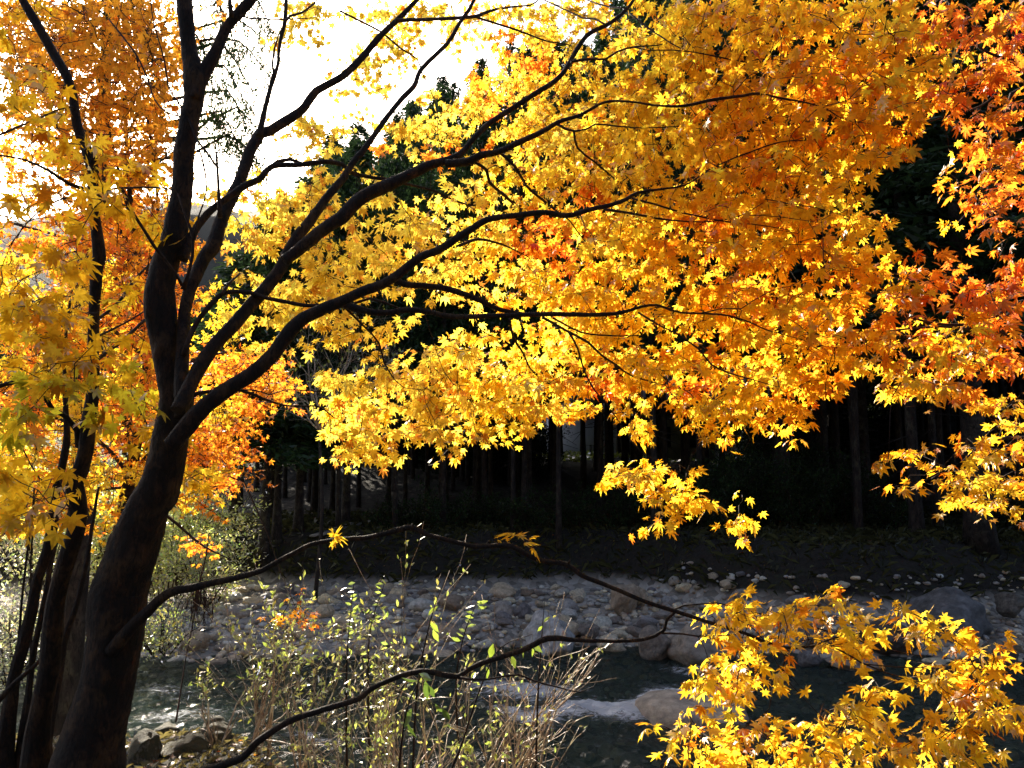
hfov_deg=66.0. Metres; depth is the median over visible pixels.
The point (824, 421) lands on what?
cedar tree
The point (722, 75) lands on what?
cedar tree
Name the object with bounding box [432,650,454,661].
river stone
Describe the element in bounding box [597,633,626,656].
boulder
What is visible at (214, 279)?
cedar tree
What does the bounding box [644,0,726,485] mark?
cedar tree
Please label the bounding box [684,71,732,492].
cedar tree
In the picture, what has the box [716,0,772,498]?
cedar tree
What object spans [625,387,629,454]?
cedar tree
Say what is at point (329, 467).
cedar tree
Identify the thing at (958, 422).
cedar tree
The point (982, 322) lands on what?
orange maple tree
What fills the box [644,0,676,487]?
cedar tree
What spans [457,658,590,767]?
twiggy shrub
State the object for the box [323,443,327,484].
cedar tree
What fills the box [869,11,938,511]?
cedar tree
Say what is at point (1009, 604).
boulder
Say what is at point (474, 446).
cedar tree
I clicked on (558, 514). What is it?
cedar tree
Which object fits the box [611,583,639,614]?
boulder
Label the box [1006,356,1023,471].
cedar tree
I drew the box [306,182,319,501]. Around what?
cedar tree
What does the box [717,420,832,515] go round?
shrub
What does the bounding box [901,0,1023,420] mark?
cedar tree
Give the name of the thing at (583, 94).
cedar tree
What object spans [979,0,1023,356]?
cedar tree
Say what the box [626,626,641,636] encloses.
river stone
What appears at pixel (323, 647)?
river stone
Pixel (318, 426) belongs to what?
bare tree
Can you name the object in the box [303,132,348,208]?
cedar tree
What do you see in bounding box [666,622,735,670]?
boulder
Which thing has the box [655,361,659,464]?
cedar tree
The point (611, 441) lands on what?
cedar tree
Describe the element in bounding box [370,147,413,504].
cedar tree
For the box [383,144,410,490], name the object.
cedar tree
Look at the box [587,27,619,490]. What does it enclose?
cedar tree
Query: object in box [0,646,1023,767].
river water
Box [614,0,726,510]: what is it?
cedar tree
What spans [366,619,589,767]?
twiggy shrub
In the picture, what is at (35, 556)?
bush
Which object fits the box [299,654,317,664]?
river stone
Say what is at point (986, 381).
cedar tree
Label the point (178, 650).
river stone
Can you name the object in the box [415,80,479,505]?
cedar tree
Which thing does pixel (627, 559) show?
leaf litter
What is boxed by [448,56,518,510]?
cedar tree
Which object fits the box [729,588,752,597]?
river stone
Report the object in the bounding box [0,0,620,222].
sky
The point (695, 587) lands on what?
river stone
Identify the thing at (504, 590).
river stone
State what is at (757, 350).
cedar tree
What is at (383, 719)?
twiggy shrub
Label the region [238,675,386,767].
twiggy shrub
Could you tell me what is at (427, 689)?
leafy shoot
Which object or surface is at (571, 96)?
cedar tree
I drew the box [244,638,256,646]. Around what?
river stone
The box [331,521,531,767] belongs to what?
twiggy shrub
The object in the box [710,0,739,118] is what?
cedar tree
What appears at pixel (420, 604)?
river stone
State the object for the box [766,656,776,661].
river stone
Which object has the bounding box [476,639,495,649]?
river stone
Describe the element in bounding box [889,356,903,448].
cedar tree
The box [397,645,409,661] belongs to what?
river stone
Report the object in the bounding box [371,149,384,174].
cedar tree
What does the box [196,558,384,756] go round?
twiggy shrub
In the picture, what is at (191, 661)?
river stone
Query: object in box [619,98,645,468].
cedar tree
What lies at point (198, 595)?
dead twigs
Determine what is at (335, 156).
cedar tree
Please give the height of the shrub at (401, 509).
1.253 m
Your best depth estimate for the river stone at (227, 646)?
13.94 m
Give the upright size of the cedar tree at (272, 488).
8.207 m
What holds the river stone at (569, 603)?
on the ground at (372, 480)
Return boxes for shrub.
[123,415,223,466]
[151,539,510,767]
[187,658,274,746]
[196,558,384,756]
[218,579,404,767]
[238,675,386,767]
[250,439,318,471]
[301,647,439,767]
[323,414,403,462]
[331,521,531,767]
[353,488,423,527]
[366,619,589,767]
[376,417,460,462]
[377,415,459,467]
[388,473,490,527]
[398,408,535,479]
[420,588,622,767]
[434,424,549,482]
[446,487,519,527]
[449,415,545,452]
[452,710,519,767]
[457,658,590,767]
[486,476,554,534]
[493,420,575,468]
[509,477,628,527]
[597,465,667,530]
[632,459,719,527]
[664,447,763,534]
[666,428,827,526]
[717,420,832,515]
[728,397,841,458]
[771,439,898,525]
[790,376,959,458]
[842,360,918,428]
[864,483,927,529]
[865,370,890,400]
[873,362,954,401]
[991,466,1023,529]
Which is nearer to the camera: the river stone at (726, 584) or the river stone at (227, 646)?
the river stone at (227, 646)
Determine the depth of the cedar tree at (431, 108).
40.85 m
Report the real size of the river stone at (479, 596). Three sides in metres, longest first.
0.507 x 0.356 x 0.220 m
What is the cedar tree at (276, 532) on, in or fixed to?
on the ground at (372, 480)
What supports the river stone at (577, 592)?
on the ground at (372, 480)
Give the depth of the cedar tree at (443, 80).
103.67 m
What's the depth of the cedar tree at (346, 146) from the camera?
27.98 m
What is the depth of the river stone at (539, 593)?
17.39 m
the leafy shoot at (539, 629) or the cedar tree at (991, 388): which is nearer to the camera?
the leafy shoot at (539, 629)
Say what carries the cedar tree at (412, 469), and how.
on the ground at (372, 480)
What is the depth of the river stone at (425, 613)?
15.53 m
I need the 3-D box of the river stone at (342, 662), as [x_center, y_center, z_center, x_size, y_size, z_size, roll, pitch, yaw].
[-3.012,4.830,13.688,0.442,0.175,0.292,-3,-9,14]
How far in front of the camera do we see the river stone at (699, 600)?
16.37 m
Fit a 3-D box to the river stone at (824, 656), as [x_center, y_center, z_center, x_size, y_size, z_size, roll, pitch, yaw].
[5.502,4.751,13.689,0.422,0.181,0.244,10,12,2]
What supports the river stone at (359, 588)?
on the ground at (372, 480)
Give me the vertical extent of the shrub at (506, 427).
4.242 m
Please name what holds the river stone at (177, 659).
on the ground at (372, 480)
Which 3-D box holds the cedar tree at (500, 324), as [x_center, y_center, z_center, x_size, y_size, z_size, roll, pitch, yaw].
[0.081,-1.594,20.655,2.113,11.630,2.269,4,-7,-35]
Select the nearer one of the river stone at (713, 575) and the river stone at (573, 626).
the river stone at (573, 626)
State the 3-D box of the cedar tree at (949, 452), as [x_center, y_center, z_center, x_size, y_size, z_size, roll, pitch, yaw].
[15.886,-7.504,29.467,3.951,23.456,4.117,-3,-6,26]
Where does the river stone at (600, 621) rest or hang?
on the ground at (372, 480)
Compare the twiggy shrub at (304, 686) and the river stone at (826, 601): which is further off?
the river stone at (826, 601)
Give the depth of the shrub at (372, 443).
38.69 m
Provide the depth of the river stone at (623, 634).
14.87 m
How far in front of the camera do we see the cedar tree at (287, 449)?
19.18 m
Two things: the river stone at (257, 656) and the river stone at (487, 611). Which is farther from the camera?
the river stone at (487, 611)
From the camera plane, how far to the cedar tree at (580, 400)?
43.28 m
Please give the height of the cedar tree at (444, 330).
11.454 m
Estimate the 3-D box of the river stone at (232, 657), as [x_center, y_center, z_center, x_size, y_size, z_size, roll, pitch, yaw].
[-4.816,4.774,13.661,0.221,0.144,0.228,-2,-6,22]
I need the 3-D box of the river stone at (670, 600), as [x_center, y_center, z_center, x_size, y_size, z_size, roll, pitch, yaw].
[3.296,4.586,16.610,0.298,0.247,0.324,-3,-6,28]
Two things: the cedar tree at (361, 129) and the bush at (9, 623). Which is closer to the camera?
the bush at (9, 623)
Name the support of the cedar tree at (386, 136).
on the ground at (372, 480)
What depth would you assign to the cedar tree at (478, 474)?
26.15 m
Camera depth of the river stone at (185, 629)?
14.35 m
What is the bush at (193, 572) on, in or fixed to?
on the ground at (372, 480)
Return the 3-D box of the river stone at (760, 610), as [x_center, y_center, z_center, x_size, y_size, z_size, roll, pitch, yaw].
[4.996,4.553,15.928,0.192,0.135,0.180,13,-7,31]
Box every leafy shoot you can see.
[345,582,360,766]
[367,582,386,766]
[398,640,463,767]
[412,581,444,767]
[451,600,486,767]
[451,634,542,767]
[535,602,550,767]
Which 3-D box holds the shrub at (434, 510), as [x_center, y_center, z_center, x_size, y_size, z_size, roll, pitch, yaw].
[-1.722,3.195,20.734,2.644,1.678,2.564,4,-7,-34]
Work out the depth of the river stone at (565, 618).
15.70 m
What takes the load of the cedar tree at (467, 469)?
on the ground at (372, 480)
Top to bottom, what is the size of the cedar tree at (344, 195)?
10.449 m
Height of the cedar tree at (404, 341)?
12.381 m
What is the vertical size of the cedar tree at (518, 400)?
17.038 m
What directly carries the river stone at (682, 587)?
on the ground at (372, 480)
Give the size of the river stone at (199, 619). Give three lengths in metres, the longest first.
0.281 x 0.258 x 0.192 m
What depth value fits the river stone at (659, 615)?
15.50 m
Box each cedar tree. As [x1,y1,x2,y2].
[0,0,294,737]
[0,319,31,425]
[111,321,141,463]
[187,215,340,568]
[189,249,308,532]
[190,311,199,358]
[190,318,196,360]
[197,278,225,342]
[197,320,222,396]
[221,194,341,547]
[230,288,247,506]
[243,171,380,531]
[252,462,262,491]
[254,266,299,519]
[282,457,291,497]
[289,138,403,522]
[302,185,346,517]
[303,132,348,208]
[305,246,327,507]
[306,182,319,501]
[306,203,330,510]
[307,153,374,526]
[313,164,328,185]
[319,152,342,184]
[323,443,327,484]
[327,173,335,470]
[328,150,373,510]
[329,144,341,183]
[342,134,364,490]
[343,119,375,173]
[355,135,391,507]
[360,109,440,528]
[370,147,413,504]
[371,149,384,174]
[375,163,385,475]
[377,150,438,508]
[378,122,390,170]
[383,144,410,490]
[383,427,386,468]
[393,118,489,525]
[399,99,423,122]
[401,97,426,474]
[403,177,439,478]
[407,100,430,468]
[408,82,474,508]
[411,132,437,500]
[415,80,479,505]
[421,88,441,454]
[427,75,451,106]
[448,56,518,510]
[450,66,479,497]
[450,137,464,490]
[458,110,476,481]
[459,125,470,485]
[462,103,499,501]
[464,101,507,504]
[470,109,550,529]
[481,88,496,481]
[484,44,569,519]
[496,105,575,516]
[497,40,517,486]
[501,77,537,501]
[502,49,526,495]
[504,108,555,453]
[519,34,605,549]
[527,33,541,449]
[532,24,587,489]
[534,48,552,484]
[541,25,559,472]
[542,71,591,501]
[551,52,622,490]
[561,402,562,456]
[565,41,620,496]
[568,31,642,514]
[568,39,590,102]
[572,98,580,451]
[585,396,603,471]
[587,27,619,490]
[595,0,714,530]
[602,0,645,502]
[606,31,624,472]
[607,0,629,467]
[607,1,685,503]
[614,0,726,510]
[615,372,633,470]
[616,403,620,452]
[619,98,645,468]
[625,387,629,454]
[642,0,747,527]
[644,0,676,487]
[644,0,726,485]
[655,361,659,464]
[661,0,896,524]
[668,25,705,477]
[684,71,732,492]
[694,31,755,495]
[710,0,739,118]
[712,3,813,497]
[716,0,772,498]
[727,52,805,513]
[742,8,948,513]
[744,46,827,498]
[749,38,822,511]
[768,359,866,501]
[775,0,1023,558]
[785,0,870,520]
[787,1,881,518]
[791,0,917,530]
[794,0,915,525]
[796,366,806,455]
[802,363,845,472]
[805,0,1023,533]
[805,368,814,467]
[866,216,984,442]
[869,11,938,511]
[870,2,983,528]
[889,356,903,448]
[891,350,923,478]
[897,348,924,467]
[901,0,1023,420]
[905,21,1000,519]
[917,351,947,489]
[942,367,957,480]
[946,1,1017,488]
[955,375,959,444]
[956,0,1023,443]
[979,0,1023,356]
[983,379,990,447]
[992,44,1022,482]
[997,352,1014,457]
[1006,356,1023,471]
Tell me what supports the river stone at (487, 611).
on the ground at (372, 480)
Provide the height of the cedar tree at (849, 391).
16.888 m
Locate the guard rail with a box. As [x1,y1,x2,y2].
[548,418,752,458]
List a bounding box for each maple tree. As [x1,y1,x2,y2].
[0,0,227,767]
[0,0,319,630]
[48,0,1023,767]
[829,0,1023,530]
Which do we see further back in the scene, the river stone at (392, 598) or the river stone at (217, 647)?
the river stone at (392, 598)
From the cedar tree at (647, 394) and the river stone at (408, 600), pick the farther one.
the cedar tree at (647, 394)
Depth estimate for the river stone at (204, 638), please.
13.89 m
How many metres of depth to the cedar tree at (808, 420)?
27.63 m
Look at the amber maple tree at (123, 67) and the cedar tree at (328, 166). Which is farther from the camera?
the cedar tree at (328, 166)
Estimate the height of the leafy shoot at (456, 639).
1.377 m
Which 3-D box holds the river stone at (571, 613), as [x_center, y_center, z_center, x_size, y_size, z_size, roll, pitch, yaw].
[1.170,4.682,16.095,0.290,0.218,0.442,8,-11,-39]
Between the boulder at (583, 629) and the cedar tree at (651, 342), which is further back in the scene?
the cedar tree at (651, 342)
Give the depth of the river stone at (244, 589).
17.16 m
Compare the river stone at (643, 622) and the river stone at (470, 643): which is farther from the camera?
the river stone at (643, 622)
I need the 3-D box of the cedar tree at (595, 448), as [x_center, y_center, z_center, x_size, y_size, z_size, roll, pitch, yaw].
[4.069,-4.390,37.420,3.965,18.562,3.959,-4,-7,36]
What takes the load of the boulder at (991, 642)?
on the gravel
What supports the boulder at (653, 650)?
in the river water
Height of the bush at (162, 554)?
3.814 m
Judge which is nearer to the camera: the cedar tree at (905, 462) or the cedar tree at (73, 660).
the cedar tree at (73, 660)
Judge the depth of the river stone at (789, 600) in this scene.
15.54 m
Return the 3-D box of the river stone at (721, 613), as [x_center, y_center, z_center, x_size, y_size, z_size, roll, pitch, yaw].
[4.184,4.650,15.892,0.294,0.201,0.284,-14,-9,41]
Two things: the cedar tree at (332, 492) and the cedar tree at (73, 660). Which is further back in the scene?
the cedar tree at (332, 492)
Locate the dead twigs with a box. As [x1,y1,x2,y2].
[175,532,215,721]
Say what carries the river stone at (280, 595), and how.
on the ground at (372, 480)
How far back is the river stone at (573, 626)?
14.86 m
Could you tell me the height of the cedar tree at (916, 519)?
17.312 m
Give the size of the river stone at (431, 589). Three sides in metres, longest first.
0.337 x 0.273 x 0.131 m
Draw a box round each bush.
[0,429,167,617]
[0,564,85,689]
[0,600,85,694]
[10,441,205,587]
[90,442,282,597]
[141,591,208,663]
[157,503,268,607]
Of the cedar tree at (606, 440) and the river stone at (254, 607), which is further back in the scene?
the cedar tree at (606, 440)
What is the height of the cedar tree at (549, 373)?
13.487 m
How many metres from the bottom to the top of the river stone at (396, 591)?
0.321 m
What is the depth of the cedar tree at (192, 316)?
41.43 m
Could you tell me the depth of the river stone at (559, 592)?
17.09 m
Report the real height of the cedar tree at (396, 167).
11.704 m
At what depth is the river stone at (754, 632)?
14.60 m
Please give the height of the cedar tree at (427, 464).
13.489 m
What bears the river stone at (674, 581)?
on the ground at (372, 480)
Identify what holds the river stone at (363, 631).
on the ground at (372, 480)
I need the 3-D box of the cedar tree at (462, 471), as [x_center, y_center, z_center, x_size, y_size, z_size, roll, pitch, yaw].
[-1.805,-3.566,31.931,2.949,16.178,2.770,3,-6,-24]
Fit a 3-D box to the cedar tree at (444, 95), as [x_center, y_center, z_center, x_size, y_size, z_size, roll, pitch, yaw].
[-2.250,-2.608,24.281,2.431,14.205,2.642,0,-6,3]
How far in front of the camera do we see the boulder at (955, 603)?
14.50 m
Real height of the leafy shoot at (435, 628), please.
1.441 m
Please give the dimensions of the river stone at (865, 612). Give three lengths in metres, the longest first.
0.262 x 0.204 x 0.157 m
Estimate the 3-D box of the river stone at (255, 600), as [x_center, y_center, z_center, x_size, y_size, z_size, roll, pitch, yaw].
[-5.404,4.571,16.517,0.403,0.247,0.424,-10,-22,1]
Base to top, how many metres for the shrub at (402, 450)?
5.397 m
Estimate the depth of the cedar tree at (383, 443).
33.53 m
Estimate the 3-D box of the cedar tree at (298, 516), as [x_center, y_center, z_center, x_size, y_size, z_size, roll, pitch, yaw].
[-5.542,-0.770,20.518,3.564,9.711,3.728,-3,-6,34]
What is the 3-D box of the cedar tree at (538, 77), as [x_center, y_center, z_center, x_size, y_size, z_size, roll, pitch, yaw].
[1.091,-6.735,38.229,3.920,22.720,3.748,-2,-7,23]
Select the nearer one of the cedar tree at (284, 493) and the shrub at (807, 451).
the shrub at (807, 451)
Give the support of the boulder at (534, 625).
on the ground at (372, 480)
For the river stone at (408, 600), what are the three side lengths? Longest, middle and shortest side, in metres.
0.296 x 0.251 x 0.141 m
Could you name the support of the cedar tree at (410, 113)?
on the ground at (372, 480)
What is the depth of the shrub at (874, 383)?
45.36 m
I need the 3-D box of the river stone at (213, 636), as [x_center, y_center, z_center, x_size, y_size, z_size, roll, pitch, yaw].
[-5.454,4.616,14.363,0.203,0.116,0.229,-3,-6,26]
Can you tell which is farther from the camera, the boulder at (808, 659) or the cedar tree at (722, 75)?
the cedar tree at (722, 75)
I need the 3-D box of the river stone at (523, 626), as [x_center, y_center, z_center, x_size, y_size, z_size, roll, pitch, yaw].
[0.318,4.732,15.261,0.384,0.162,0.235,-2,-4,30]
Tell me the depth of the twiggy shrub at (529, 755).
4.71 m
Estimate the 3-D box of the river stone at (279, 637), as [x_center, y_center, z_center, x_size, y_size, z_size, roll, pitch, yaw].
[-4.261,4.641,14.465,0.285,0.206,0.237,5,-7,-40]
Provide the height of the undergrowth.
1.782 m
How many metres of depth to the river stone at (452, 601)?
16.07 m
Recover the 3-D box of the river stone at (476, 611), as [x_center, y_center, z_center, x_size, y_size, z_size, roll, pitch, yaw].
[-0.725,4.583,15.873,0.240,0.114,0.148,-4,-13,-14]
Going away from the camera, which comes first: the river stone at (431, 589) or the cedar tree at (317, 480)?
the river stone at (431, 589)
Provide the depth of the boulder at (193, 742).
5.07 m
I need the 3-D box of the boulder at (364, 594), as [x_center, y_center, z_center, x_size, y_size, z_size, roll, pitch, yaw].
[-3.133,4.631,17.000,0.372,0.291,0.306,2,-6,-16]
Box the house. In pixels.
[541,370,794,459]
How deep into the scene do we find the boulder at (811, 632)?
13.98 m
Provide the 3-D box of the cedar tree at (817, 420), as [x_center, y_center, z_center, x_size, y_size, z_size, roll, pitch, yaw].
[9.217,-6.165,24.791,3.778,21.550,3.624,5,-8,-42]
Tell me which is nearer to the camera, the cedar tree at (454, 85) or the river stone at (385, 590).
the river stone at (385, 590)
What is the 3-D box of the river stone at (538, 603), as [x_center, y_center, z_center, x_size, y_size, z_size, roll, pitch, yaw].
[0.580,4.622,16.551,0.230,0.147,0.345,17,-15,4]
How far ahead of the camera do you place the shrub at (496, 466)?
33.83 m
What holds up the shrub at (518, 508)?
on the ground at (372, 480)
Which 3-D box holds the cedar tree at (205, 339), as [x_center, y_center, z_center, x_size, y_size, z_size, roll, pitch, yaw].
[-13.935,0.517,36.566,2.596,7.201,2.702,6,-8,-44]
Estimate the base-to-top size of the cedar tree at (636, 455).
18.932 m
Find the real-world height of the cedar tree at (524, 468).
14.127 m
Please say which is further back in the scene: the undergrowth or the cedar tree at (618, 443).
the cedar tree at (618, 443)
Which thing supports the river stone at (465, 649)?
on the ground at (372, 480)
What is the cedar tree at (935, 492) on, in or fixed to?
on the ground at (372, 480)
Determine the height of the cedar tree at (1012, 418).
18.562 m
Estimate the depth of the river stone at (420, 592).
17.05 m
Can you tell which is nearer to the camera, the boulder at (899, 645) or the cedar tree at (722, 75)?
the boulder at (899, 645)
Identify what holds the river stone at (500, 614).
on the ground at (372, 480)
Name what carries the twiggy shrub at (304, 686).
on the ground at (372, 480)
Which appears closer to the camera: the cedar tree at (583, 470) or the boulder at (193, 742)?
the boulder at (193, 742)
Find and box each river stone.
[146,659,160,669]
[165,655,187,666]
[170,645,180,652]
[180,630,210,651]
[181,626,192,632]
[188,659,195,664]
[191,615,202,622]
[207,658,227,668]
[211,634,219,640]
[214,644,223,649]
[215,605,225,611]
[222,605,249,618]
[224,616,234,620]
[225,643,237,652]
[226,592,242,601]
[227,654,241,663]
[234,586,249,592]
[240,646,254,656]
[243,596,262,604]
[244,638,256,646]
[246,655,258,663]
[251,605,259,609]
[251,613,273,623]
[254,585,261,590]
[261,592,271,599]
[271,582,293,595]
[271,631,287,641]
[273,593,287,600]
[276,598,287,606]
[290,623,314,637]
[298,594,311,598]
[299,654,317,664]
[305,640,327,654]
[313,586,326,592]
[314,604,334,618]
[318,593,340,604]
[327,657,348,665]
[331,614,357,629]
[335,603,346,607]
[352,585,367,592]
[355,644,370,655]
[359,625,376,635]
[377,636,393,646]
[379,583,393,589]
[379,588,390,593]
[386,594,405,603]
[387,626,405,637]
[389,588,407,596]
[395,602,404,607]
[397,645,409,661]
[403,611,411,616]
[404,597,413,603]
[408,598,437,611]
[409,642,423,649]
[415,621,430,627]
[416,588,428,595]
[417,634,429,640]
[419,594,431,599]
[420,625,430,631]
[421,609,441,621]
[427,587,439,591]
[428,622,462,642]
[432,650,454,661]
[439,594,464,610]
[446,643,469,653]
[451,619,462,625]
[462,623,479,631]
[465,640,477,646]
[469,600,487,609]
[472,592,488,600]
[472,609,481,614]
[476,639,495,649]
[482,609,490,613]
[488,582,515,598]
[496,610,511,619]
[496,618,514,625]
[502,597,515,603]
[520,624,528,629]
[521,589,533,596]
[525,614,532,621]
[534,591,544,595]
[535,600,544,606]
[551,584,559,589]
[554,588,568,596]
[559,598,578,611]
[559,615,571,620]
[561,608,577,618]
[564,621,579,635]
[569,588,585,596]
[575,597,583,602]
[582,613,595,617]
[592,616,611,628]
[599,598,607,602]
[610,616,621,623]
[611,630,627,638]
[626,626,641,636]
[633,616,658,627]
[647,596,655,601]
[651,611,673,620]
[660,596,674,604]
[668,576,680,585]
[675,583,691,591]
[690,598,709,609]
[692,612,713,622]
[693,584,701,589]
[707,572,717,579]
[712,610,726,617]
[720,579,737,589]
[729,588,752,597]
[735,571,744,576]
[750,642,768,654]
[752,627,767,636]
[756,607,763,612]
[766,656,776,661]
[785,595,807,609]
[819,652,831,662]
[824,598,848,607]
[837,581,849,588]
[861,609,872,615]
[919,657,946,669]
[947,644,970,659]
[1003,638,1023,652]
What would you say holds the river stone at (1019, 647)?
in the river water
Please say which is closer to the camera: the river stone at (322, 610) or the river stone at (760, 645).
the river stone at (760, 645)
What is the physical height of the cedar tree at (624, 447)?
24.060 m
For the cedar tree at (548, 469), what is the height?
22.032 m
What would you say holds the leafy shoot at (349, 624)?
on the ground at (372, 480)
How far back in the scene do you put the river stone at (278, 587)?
16.95 m
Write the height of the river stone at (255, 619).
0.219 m
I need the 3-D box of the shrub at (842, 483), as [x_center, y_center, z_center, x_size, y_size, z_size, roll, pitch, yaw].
[8.663,2.823,20.570,2.982,2.769,2.539,-5,-8,42]
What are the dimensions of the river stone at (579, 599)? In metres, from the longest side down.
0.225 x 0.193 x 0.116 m
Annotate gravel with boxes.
[130,561,1023,767]
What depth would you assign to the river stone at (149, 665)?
13.45 m
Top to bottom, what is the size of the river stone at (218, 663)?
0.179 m
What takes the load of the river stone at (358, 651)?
on the ground at (372, 480)
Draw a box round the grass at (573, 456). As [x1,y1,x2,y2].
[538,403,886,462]
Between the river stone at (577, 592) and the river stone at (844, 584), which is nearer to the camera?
the river stone at (844, 584)
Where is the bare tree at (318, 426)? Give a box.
[255,275,409,598]
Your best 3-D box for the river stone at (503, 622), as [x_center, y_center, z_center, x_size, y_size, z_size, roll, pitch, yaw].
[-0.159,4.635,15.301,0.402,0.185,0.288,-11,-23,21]
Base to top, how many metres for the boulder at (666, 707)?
0.930 m
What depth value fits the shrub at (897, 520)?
19.66 m
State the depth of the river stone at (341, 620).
14.67 m
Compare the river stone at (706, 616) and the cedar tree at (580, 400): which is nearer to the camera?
the river stone at (706, 616)
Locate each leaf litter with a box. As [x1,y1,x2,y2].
[16,731,277,767]
[232,519,1006,604]
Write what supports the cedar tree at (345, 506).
on the ground at (372, 480)
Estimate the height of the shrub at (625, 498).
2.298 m
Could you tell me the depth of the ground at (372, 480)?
16.23 m
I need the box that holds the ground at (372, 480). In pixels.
[0,202,1023,767]
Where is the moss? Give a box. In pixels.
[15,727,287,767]
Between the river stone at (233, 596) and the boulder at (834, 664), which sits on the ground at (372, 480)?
the river stone at (233, 596)
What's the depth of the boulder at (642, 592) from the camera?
16.31 m
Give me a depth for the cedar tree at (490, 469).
24.41 m
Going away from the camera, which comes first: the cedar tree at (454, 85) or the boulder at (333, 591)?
the boulder at (333, 591)
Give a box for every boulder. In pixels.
[127,728,161,764]
[153,721,180,734]
[159,732,208,758]
[201,715,227,733]
[203,722,233,743]
[327,587,349,595]
[358,592,373,596]
[493,600,514,614]
[513,602,531,618]
[523,610,574,658]
[577,622,599,638]
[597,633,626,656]
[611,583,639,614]
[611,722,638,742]
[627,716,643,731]
[632,689,748,762]
[637,586,647,606]
[638,625,670,669]
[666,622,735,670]
[697,723,784,767]
[795,623,836,648]
[797,649,822,669]
[825,655,883,671]
[831,662,840,667]
[859,620,917,654]
[906,587,992,643]
[981,638,1018,668]
[994,592,1023,617]
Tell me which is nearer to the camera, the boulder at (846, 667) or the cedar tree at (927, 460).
the boulder at (846, 667)
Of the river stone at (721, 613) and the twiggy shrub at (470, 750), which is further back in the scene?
the river stone at (721, 613)
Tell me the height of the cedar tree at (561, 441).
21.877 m
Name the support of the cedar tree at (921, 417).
on the ground at (372, 480)
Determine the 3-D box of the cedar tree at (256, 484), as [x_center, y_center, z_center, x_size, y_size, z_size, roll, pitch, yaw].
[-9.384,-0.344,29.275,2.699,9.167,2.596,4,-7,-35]
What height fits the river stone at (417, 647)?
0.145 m
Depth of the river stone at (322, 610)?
15.31 m
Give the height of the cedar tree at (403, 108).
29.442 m
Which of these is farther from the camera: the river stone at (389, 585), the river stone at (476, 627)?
the river stone at (389, 585)
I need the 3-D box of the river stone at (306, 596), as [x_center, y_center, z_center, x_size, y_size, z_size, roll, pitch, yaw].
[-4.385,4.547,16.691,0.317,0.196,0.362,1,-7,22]
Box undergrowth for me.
[0,505,1023,601]
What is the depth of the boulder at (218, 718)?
5.55 m
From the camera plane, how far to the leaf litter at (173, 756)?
4.99 m
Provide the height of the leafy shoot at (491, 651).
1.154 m
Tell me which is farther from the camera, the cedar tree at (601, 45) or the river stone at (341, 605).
the cedar tree at (601, 45)
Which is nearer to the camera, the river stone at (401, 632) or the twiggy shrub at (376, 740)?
the twiggy shrub at (376, 740)
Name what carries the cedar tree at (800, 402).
on the ground at (372, 480)
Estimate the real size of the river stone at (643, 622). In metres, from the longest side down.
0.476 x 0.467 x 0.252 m
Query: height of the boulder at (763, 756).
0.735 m
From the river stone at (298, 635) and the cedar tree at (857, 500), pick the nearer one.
the river stone at (298, 635)
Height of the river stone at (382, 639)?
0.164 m
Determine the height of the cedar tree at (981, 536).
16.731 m
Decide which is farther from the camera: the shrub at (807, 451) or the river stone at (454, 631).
the shrub at (807, 451)
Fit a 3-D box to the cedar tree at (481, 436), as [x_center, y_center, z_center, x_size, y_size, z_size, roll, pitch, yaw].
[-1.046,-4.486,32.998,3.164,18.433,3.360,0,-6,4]
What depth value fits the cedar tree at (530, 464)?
22.48 m
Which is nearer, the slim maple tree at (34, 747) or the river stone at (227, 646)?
the slim maple tree at (34, 747)
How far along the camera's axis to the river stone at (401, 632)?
14.64 m
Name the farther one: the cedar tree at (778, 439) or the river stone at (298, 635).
the cedar tree at (778, 439)
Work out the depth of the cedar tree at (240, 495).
25.54 m

